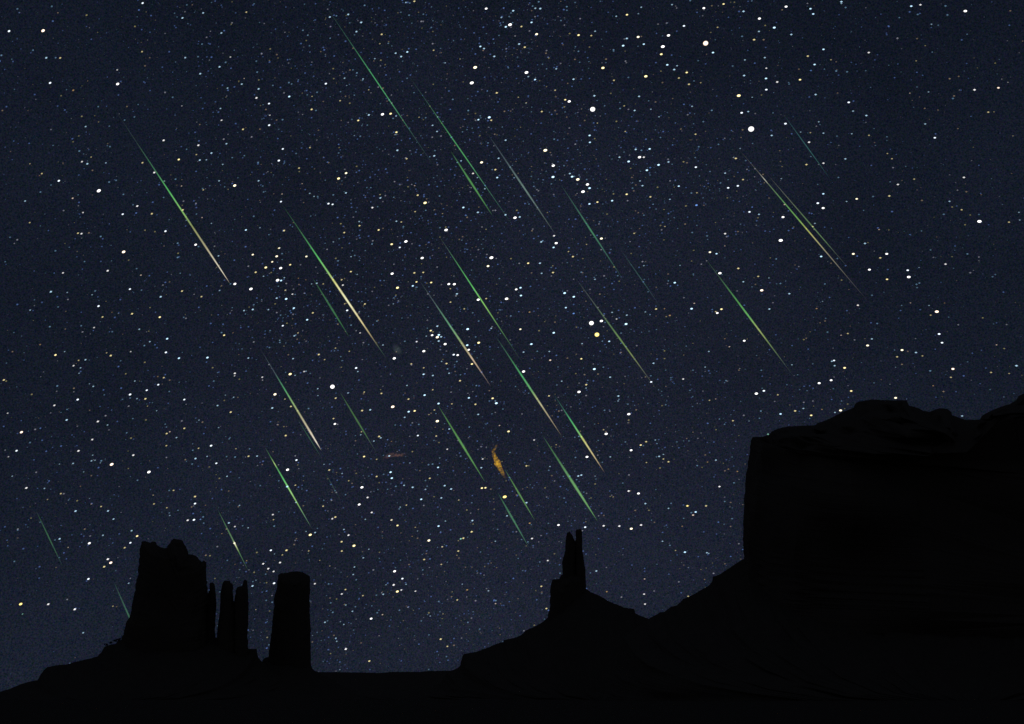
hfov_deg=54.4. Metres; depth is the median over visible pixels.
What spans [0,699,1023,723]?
ground
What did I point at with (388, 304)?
sky
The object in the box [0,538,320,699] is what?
butte
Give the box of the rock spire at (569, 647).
[416,529,647,699]
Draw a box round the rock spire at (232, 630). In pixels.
[214,580,262,667]
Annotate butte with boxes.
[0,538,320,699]
[262,571,364,699]
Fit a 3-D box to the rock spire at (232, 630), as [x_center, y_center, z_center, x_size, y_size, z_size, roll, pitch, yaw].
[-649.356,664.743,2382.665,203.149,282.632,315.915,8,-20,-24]
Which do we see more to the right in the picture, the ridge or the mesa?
the mesa
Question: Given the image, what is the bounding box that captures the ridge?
[320,671,448,698]
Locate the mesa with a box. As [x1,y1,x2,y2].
[607,394,1023,700]
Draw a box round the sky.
[0,0,1023,691]
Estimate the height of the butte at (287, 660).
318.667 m

